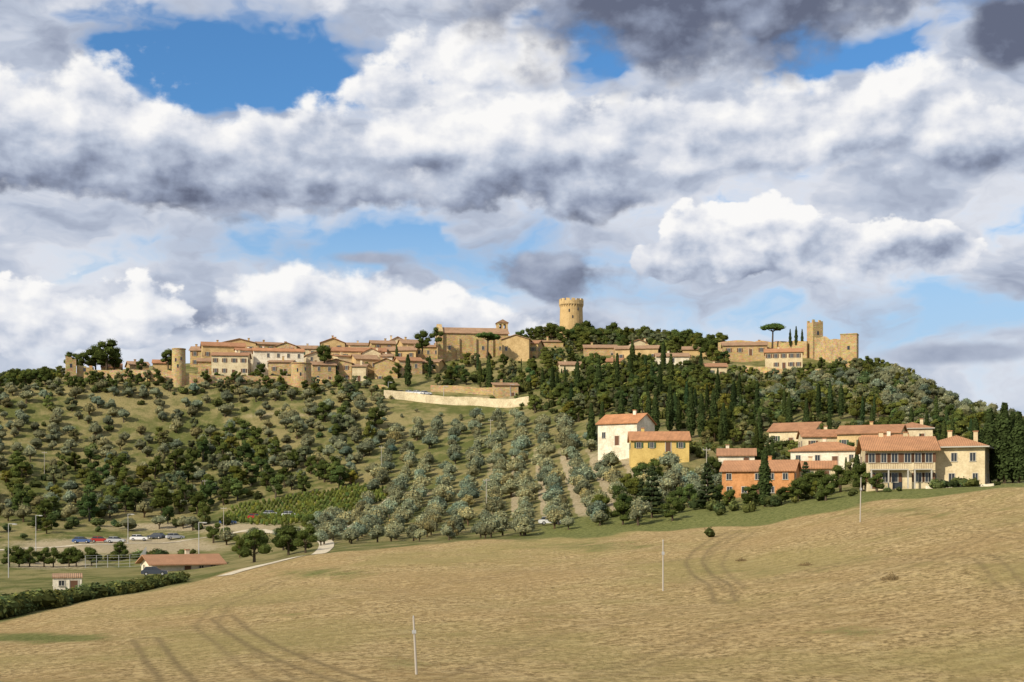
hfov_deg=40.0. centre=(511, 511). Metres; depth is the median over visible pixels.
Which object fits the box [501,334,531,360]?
stone church annex
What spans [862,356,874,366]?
broadleaf tree
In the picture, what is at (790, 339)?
cypress tree
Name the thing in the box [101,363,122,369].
roof
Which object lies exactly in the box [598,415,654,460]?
walls
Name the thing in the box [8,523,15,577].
street lamp
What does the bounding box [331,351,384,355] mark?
walls
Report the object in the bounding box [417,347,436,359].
walls
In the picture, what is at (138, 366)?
broadleaf tree
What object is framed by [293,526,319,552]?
broadleaf tree
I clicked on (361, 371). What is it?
walls
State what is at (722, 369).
walls
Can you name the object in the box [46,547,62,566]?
orchard tree
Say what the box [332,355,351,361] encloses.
walls
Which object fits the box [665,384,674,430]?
cypress tree
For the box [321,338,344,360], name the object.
walls
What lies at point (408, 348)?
roof
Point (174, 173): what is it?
sky
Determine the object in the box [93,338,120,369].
broadleaf tree
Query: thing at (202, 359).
roof
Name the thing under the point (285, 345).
walls
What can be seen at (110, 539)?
parked car
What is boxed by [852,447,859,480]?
cypress tree
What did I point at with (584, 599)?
ground
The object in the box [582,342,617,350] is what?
roof
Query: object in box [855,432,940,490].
apartment house wing
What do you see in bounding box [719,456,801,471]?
roof
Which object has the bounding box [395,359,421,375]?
walls
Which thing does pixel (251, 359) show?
walls
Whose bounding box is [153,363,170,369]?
walls
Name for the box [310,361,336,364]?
roof
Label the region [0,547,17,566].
orchard tree
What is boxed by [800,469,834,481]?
walls
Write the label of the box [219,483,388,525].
vineyard
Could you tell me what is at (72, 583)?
windows
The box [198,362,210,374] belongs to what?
walls
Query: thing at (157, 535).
parked car
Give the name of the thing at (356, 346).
walls
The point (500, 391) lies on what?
walls
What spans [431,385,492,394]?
road retaining wall
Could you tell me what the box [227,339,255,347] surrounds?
walls
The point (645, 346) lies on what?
roof
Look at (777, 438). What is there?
windows
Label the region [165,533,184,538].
parked car
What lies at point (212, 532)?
broadleaf tree
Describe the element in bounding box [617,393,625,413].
cypress tree
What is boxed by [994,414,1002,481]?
cypress tree
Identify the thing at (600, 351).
walls
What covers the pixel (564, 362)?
roof
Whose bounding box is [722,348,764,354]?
windows
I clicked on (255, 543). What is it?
broadleaf tree
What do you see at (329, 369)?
windows
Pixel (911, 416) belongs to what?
cypress tree
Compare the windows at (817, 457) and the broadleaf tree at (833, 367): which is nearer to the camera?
the windows at (817, 457)
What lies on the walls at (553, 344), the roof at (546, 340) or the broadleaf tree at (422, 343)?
the roof at (546, 340)
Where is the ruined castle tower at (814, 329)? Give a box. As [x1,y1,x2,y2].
[807,319,822,358]
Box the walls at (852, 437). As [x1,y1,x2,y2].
[837,428,904,446]
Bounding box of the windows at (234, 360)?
[213,358,248,373]
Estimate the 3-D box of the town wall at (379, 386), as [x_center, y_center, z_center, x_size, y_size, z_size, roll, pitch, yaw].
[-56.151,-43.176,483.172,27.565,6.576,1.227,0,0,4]
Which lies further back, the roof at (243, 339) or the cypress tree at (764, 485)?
the roof at (243, 339)
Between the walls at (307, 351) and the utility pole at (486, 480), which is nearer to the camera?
the utility pole at (486, 480)
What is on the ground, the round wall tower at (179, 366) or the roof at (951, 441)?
the round wall tower at (179, 366)
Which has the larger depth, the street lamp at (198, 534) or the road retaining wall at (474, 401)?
the road retaining wall at (474, 401)
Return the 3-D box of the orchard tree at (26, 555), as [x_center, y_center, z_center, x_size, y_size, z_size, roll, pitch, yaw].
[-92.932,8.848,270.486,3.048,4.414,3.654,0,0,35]
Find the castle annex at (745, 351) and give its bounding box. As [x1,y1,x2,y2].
[721,340,767,361]
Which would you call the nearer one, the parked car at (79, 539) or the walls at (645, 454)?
the walls at (645, 454)
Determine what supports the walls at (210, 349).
on the ground
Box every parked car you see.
[72,537,91,542]
[91,536,105,541]
[106,536,125,542]
[129,534,148,540]
[141,567,167,574]
[147,533,164,538]
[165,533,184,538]
[247,513,258,517]
[263,510,274,513]
[538,517,560,524]
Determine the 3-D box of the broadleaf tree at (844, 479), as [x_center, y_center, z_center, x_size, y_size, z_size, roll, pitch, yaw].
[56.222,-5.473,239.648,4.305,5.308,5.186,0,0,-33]
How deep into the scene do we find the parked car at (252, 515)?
359.20 m
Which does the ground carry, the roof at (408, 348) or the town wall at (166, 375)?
the town wall at (166, 375)
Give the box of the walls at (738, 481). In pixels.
[722,467,799,497]
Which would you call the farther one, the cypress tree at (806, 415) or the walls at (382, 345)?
the walls at (382, 345)
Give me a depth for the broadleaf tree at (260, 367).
483.51 m
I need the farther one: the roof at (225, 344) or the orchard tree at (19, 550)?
the roof at (225, 344)
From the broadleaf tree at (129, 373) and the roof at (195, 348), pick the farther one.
the roof at (195, 348)
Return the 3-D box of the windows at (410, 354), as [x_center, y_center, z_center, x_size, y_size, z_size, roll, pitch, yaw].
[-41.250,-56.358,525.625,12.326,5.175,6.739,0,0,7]
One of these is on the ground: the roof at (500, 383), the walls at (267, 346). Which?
the walls at (267, 346)
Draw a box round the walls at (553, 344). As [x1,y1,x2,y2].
[543,342,562,346]
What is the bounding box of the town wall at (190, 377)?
[186,373,290,384]
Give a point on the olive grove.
(363, 517)
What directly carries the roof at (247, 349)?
on the walls at (251, 359)
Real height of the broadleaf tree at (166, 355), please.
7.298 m
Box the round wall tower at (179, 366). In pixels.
[172,348,185,386]
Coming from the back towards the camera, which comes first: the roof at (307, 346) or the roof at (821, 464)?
the roof at (307, 346)
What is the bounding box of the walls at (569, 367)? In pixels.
[558,365,579,371]
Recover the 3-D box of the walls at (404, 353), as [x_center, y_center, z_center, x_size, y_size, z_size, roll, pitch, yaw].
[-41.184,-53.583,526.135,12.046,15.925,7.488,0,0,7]
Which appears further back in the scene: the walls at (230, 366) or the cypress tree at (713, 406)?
the walls at (230, 366)
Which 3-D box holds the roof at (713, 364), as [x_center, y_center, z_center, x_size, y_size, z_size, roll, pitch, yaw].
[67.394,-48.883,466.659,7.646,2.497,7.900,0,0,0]
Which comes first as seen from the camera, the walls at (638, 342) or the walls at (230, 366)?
the walls at (230, 366)
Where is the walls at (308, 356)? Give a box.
[304,352,323,362]
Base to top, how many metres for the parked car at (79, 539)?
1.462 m
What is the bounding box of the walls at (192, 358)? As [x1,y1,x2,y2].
[190,351,200,366]
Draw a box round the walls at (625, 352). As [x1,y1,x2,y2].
[615,348,658,357]
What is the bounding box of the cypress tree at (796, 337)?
[794,326,797,344]
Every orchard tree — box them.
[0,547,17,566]
[11,545,25,566]
[20,547,38,566]
[36,547,51,566]
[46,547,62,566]
[60,548,76,566]
[71,547,84,566]
[84,546,99,565]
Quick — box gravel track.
[0,529,333,575]
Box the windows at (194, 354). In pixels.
[192,352,197,363]
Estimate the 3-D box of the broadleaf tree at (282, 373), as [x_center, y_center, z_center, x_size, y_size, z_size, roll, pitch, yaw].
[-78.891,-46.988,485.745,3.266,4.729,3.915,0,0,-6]
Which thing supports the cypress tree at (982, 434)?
on the ground
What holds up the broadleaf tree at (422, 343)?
on the ground
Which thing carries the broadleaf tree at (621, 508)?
on the ground
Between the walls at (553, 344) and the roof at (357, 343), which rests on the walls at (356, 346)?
the roof at (357, 343)
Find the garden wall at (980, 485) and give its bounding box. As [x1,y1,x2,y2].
[926,483,994,488]
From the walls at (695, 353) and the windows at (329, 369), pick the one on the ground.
the walls at (695, 353)
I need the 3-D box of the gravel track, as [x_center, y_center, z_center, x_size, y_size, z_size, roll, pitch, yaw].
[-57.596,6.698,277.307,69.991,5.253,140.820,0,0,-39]
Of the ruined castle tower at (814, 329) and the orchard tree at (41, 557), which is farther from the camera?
the ruined castle tower at (814, 329)
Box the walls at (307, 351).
[304,349,315,354]
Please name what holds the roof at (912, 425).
on the walls at (917, 432)
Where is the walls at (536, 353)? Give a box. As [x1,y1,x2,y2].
[530,342,542,357]
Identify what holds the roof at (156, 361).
on the walls at (160, 366)
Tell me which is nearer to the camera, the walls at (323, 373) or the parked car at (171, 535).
the parked car at (171, 535)
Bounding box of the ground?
[0,337,1023,681]
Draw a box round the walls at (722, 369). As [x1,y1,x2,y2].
[708,367,726,373]
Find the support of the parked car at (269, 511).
on the ground
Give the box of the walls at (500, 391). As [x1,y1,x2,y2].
[492,385,517,398]
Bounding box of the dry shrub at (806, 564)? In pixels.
[799,562,813,565]
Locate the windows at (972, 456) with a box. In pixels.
[935,452,988,482]
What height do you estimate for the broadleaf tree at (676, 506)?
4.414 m
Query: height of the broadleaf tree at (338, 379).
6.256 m
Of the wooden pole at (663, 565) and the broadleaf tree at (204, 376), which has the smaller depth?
the wooden pole at (663, 565)
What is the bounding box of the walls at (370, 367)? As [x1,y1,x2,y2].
[352,356,378,373]
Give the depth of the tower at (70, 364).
480.63 m
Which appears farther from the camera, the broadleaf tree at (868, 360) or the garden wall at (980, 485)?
the broadleaf tree at (868, 360)
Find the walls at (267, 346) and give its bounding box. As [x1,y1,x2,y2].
[256,344,275,347]
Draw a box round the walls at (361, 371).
[352,366,367,380]
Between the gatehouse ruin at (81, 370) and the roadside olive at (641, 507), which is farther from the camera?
the gatehouse ruin at (81, 370)
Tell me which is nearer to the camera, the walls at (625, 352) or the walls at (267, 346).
the walls at (625, 352)
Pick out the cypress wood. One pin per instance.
(735, 397)
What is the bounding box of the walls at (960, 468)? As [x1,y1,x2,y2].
[935,447,989,483]
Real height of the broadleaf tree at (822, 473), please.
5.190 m
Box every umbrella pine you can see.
[474,332,500,357]
[760,323,785,348]
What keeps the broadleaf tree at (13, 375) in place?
on the ground
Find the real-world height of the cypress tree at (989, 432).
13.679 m
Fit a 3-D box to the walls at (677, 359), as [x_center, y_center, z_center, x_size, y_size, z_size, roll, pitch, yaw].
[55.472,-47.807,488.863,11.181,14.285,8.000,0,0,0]
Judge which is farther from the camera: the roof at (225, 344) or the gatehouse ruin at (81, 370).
the roof at (225, 344)
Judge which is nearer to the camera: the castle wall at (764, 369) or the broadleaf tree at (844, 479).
the broadleaf tree at (844, 479)
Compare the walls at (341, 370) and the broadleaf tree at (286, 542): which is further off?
the walls at (341, 370)
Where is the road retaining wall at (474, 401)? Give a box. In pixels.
[384,390,528,407]
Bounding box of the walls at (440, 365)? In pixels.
[422,361,444,372]
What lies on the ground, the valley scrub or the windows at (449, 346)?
the valley scrub
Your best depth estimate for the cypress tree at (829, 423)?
326.44 m
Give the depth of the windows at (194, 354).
522.33 m
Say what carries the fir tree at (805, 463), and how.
on the ground
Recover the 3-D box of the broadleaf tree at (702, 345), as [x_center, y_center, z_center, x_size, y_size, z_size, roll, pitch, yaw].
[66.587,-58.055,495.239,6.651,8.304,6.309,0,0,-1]
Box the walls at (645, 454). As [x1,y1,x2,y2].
[629,441,688,467]
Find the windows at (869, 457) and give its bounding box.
[861,452,935,482]
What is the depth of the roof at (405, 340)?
550.13 m
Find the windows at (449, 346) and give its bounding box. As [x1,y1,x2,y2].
[448,345,500,349]
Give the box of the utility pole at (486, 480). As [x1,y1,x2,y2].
[483,478,489,502]
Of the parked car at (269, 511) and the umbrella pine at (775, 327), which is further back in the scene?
the umbrella pine at (775, 327)
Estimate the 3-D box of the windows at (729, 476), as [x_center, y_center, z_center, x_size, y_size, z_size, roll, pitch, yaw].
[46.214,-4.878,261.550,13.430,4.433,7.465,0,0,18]
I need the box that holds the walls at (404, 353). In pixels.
[387,350,416,359]
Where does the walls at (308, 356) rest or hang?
on the ground
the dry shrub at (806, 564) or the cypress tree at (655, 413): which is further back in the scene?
the cypress tree at (655, 413)
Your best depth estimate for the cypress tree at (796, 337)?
493.70 m
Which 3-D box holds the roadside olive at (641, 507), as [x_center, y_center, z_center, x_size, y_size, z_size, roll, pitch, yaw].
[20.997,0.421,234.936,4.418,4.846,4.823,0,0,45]
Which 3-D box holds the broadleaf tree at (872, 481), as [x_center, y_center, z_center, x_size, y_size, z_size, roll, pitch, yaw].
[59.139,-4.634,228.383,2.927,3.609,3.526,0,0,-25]
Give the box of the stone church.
[435,319,509,360]
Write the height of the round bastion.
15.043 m
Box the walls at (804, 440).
[798,434,836,446]
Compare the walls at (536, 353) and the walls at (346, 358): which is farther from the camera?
the walls at (536, 353)
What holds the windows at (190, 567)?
attached to the walls at (173, 567)
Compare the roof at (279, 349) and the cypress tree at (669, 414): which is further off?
the roof at (279, 349)
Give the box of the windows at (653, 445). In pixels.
[629,442,684,451]
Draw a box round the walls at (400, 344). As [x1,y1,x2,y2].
[398,341,415,346]
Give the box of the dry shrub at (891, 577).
[880,572,900,579]
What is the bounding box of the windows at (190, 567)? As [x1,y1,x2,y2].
[143,564,215,569]
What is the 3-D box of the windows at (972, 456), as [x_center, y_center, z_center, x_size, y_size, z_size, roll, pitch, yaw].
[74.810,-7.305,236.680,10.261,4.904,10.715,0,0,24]
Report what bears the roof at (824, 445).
on the walls at (827, 455)
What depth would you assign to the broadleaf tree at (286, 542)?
246.45 m
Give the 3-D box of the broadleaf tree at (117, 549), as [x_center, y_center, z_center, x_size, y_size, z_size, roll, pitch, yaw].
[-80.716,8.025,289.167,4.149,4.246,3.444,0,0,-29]
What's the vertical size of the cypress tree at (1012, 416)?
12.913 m
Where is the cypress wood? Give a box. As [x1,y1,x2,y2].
[485,340,772,441]
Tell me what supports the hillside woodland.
on the ground
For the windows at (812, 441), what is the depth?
314.62 m
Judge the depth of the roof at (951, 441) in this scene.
232.79 m
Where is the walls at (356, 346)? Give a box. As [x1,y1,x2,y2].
[345,345,368,346]
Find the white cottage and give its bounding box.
[716,444,756,462]
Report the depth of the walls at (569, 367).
491.53 m
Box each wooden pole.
[412,616,417,674]
[662,540,663,590]
[860,478,861,521]
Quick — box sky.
[0,0,1023,415]
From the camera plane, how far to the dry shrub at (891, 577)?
125.37 m
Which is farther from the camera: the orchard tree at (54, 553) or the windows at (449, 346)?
the windows at (449, 346)
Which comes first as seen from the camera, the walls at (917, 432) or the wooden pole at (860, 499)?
the wooden pole at (860, 499)
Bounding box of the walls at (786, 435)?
[769,427,819,440]
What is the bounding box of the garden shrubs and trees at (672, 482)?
[589,396,1001,522]
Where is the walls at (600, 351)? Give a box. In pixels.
[583,348,614,356]
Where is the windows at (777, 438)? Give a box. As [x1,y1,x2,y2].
[773,436,793,440]
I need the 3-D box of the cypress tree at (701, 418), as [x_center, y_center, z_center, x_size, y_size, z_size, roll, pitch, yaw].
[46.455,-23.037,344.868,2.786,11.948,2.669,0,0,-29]
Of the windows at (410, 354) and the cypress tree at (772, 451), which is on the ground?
the cypress tree at (772, 451)
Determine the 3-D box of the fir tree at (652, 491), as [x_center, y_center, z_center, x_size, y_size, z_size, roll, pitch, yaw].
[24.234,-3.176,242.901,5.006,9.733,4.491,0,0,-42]
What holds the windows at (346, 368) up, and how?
attached to the walls at (341, 370)
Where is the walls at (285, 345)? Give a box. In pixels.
[276,343,299,348]
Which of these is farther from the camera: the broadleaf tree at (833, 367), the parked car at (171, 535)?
the broadleaf tree at (833, 367)
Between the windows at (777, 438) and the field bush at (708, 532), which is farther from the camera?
the windows at (777, 438)
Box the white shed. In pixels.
[52,573,82,589]
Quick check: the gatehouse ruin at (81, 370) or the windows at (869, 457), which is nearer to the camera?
the windows at (869, 457)
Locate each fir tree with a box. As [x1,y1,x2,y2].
[634,478,644,499]
[640,465,663,517]
[696,462,720,503]
[800,461,810,493]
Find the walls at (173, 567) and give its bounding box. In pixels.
[141,560,209,570]
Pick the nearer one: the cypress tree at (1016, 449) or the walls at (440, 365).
the cypress tree at (1016, 449)
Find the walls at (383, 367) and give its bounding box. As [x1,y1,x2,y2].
[374,358,397,378]
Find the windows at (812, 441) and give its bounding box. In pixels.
[798,440,817,446]
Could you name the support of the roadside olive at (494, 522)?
on the ground
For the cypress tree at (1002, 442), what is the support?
on the ground
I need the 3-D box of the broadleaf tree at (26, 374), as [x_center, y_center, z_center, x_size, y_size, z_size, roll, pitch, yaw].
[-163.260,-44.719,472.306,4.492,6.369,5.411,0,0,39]
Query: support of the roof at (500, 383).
on the walls at (500, 391)
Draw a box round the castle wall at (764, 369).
[745,366,818,373]
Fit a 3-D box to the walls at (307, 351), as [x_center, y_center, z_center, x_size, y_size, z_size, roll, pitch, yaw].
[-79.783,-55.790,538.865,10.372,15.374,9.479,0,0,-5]
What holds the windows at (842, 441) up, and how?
attached to the walls at (852, 437)
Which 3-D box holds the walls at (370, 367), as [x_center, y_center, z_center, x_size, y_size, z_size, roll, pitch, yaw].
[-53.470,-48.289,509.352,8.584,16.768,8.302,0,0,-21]
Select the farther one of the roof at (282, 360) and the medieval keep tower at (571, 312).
the medieval keep tower at (571, 312)
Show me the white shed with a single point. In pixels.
(63, 581)
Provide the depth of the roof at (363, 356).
507.03 m
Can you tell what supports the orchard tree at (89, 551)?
on the ground
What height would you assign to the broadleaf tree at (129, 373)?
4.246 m
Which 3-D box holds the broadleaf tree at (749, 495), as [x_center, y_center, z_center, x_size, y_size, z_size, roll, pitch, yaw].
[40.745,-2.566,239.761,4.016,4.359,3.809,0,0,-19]
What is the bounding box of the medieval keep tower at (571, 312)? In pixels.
[559,298,583,336]
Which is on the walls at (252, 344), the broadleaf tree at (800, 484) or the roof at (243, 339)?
the roof at (243, 339)
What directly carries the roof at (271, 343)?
on the walls at (267, 346)
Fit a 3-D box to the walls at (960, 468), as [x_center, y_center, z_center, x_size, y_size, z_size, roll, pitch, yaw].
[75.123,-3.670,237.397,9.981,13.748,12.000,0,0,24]
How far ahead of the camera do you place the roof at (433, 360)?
509.35 m
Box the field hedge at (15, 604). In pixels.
[0,548,196,618]
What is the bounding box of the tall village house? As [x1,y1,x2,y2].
[861,430,908,436]
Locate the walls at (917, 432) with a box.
[907,429,932,435]
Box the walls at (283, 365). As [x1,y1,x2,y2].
[268,362,291,375]
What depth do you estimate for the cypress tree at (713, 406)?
345.87 m
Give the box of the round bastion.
[291,362,311,386]
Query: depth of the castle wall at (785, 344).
496.23 m
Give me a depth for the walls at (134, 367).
498.17 m
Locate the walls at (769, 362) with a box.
[765,352,802,368]
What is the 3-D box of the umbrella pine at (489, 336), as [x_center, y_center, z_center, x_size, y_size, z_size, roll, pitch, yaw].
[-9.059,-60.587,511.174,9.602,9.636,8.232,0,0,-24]
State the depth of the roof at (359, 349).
519.09 m
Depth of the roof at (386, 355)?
510.49 m
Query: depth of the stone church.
521.74 m
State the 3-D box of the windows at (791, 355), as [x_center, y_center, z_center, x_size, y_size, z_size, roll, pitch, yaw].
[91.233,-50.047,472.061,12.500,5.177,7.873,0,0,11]
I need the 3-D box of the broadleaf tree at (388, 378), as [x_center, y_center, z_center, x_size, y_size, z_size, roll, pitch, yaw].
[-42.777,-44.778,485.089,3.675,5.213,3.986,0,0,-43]
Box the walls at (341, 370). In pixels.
[328,359,352,378]
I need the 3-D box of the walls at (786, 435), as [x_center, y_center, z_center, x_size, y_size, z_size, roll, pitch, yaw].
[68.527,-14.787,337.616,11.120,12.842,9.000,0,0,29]
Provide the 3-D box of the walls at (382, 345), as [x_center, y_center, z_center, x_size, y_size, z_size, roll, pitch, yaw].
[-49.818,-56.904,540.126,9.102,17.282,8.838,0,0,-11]
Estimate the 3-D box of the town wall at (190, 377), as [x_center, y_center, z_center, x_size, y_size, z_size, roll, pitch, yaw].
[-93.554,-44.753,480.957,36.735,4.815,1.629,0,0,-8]
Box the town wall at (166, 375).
[93,369,171,381]
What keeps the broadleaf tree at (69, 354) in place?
on the ground
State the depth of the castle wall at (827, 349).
480.19 m
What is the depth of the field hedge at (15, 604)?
180.53 m
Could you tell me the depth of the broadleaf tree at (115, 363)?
489.55 m
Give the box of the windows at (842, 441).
[839,439,857,445]
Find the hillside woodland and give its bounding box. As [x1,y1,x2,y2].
[0,320,1023,521]
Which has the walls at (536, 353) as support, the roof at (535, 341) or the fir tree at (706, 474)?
the roof at (535, 341)
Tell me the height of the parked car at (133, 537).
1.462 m
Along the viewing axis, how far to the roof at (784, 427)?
335.41 m
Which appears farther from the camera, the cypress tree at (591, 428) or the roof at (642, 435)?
the cypress tree at (591, 428)
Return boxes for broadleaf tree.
[4,372,19,385]
[18,369,32,383]
[37,367,51,384]
[63,351,77,365]
[75,351,91,365]
[85,344,102,369]
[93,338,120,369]
[108,347,123,369]
[110,541,128,554]
[123,368,132,376]
[136,358,146,369]
[153,368,160,380]
[160,348,171,368]
[200,370,208,379]
[204,523,221,542]
[230,371,239,383]
[236,527,272,561]
[255,363,265,375]
[273,526,299,554]
[279,369,287,375]
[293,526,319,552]
[315,344,331,362]
[334,374,344,386]
[382,374,393,385]
[414,329,431,353]
[428,327,444,346]
[613,500,631,524]
[660,497,682,520]
[691,335,709,352]
[739,484,758,503]
[787,476,808,500]
[808,469,826,487]
[825,363,837,374]
[829,465,852,491]
[850,461,870,491]
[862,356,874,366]
[866,473,886,491]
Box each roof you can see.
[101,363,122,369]
[125,359,150,366]
[135,549,226,565]
[152,359,171,365]
[189,344,200,350]
[197,355,210,363]
[200,340,245,347]
[210,350,251,358]
[224,338,257,345]
[234,346,251,350]
[252,346,304,353]
[255,340,281,344]
[267,356,294,361]
[297,344,317,348]
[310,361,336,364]
[330,345,386,351]
[331,352,350,356]
[345,341,368,345]
[351,352,379,359]
[351,360,368,366]
[368,338,396,345]
[379,352,393,358]
[384,345,416,350]
[393,356,422,360]
[397,337,429,344]
[422,357,445,364]
[491,379,519,385]
[530,340,543,345]
[542,336,561,341]
[557,359,581,366]
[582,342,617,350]
[595,410,656,424]
[605,356,623,361]
[614,343,660,349]
[627,428,690,442]
[653,351,689,357]
[681,344,700,352]
[704,361,727,366]
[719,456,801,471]
[764,346,803,355]
[767,422,822,431]
[788,438,855,451]
[796,426,836,438]
[800,456,836,468]
[835,421,908,434]
[905,418,934,430]
[938,430,993,448]
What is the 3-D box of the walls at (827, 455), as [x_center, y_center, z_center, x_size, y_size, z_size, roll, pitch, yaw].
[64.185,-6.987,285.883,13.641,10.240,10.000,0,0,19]
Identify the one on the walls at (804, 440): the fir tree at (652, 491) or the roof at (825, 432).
the roof at (825, 432)
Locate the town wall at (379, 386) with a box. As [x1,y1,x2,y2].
[311,377,388,387]
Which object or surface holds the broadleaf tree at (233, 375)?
on the ground
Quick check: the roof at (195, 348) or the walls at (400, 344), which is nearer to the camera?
the roof at (195, 348)
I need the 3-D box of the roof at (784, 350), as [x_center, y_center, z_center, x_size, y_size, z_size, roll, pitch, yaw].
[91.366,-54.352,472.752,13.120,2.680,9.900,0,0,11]
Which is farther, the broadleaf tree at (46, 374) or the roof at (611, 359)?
the roof at (611, 359)
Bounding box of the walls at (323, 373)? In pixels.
[311,365,335,379]
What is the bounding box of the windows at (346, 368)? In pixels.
[336,366,348,378]
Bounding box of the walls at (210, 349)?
[201,346,244,357]
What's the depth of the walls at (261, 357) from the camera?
498.73 m
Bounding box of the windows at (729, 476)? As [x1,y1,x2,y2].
[726,473,795,493]
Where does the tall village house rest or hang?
on the ground
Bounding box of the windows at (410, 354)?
[387,353,416,356]
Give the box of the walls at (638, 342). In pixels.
[627,340,648,345]
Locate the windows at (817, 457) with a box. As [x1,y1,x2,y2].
[796,454,853,464]
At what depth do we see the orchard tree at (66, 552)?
272.14 m
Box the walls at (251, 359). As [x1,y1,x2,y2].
[235,350,252,371]
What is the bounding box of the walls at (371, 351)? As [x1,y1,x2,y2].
[362,348,380,357]
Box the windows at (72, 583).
[52,580,78,587]
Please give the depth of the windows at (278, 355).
499.10 m
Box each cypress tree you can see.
[403,354,411,385]
[586,403,596,445]
[597,402,605,429]
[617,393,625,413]
[631,385,640,413]
[644,391,651,415]
[651,390,660,430]
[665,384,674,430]
[686,387,696,437]
[696,394,705,437]
[708,388,717,437]
[720,403,728,442]
[756,411,763,443]
[756,449,772,506]
[770,439,774,459]
[785,398,793,422]
[788,329,791,345]
[794,326,797,344]
[802,398,810,421]
[826,410,831,428]
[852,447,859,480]
[869,407,875,424]
[908,407,913,422]
[968,417,980,442]
[980,429,983,442]
[982,408,998,482]
[992,402,1012,482]
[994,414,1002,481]
[1009,411,1016,482]
[1009,411,1023,482]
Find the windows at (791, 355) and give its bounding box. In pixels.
[766,353,800,368]
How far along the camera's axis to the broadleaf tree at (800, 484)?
234.44 m
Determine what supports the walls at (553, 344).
on the ground
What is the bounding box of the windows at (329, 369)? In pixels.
[316,367,331,379]
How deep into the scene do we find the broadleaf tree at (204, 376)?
476.22 m
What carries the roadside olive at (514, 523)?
on the ground
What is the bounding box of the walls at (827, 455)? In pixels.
[791,451,860,468]
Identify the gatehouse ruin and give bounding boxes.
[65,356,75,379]
[77,365,93,377]
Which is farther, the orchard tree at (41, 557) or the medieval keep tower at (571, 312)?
the medieval keep tower at (571, 312)
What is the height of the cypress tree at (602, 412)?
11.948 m
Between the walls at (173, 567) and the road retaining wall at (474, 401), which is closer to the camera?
the walls at (173, 567)
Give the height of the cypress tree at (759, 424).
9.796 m
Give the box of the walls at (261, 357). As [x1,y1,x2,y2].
[253,351,303,375]
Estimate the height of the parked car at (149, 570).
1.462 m
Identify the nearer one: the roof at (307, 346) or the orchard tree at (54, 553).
the orchard tree at (54, 553)
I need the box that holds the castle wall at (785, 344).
[718,340,807,357]
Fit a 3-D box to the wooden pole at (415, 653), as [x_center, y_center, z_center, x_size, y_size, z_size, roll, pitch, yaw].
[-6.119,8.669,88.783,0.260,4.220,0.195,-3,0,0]
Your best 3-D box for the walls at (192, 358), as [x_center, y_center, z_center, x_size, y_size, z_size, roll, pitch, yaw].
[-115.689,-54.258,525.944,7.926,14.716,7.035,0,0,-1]
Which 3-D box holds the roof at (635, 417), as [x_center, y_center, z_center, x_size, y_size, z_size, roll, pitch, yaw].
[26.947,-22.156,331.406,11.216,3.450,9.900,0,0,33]
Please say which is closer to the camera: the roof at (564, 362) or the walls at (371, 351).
the roof at (564, 362)
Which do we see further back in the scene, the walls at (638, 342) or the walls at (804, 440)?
the walls at (638, 342)
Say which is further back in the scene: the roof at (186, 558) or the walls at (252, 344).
the walls at (252, 344)
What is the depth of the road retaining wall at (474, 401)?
464.43 m
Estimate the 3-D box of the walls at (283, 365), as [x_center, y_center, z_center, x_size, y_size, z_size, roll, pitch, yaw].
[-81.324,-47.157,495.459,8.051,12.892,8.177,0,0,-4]
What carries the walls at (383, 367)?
on the ground
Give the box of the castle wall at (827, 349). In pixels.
[815,336,839,362]
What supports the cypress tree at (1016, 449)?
on the ground
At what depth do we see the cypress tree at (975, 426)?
248.43 m
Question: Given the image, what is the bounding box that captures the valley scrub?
[0,502,318,556]
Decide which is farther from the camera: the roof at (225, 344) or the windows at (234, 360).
the roof at (225, 344)
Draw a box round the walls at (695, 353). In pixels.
[683,350,706,357]
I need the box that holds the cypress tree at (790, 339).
[788,329,791,345]
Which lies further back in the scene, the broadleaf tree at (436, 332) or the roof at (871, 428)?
the broadleaf tree at (436, 332)
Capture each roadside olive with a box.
[484,516,501,536]
[507,514,533,535]
[627,500,651,525]
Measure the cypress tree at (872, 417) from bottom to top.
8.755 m
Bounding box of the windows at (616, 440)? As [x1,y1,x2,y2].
[601,432,619,444]
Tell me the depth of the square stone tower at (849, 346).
466.84 m
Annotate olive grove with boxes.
[0,364,1023,545]
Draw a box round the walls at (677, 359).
[655,357,688,364]
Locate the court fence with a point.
(118, 557)
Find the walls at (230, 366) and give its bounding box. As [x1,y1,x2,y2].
[211,355,250,375]
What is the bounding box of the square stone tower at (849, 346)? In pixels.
[840,333,858,366]
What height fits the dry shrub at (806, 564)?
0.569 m
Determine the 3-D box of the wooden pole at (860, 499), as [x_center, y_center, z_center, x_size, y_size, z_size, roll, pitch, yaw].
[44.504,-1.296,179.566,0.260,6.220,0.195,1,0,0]
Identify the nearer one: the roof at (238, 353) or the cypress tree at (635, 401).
the cypress tree at (635, 401)
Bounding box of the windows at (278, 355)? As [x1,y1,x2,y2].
[257,353,299,366]
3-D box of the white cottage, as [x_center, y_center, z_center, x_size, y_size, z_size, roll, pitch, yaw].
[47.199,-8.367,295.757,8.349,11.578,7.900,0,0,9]
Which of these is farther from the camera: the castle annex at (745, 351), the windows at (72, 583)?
the castle annex at (745, 351)
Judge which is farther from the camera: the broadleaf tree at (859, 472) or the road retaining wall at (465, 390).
the road retaining wall at (465, 390)
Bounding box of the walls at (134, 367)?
[126,363,148,370]
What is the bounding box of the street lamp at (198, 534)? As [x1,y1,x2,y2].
[198,522,206,553]
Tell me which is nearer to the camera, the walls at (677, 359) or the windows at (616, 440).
the windows at (616, 440)
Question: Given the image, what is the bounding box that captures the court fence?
[85,547,146,567]
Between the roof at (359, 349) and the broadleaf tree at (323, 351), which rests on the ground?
the broadleaf tree at (323, 351)
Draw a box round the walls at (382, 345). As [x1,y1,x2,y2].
[369,343,394,347]
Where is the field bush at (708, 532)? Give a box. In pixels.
[704,527,714,536]

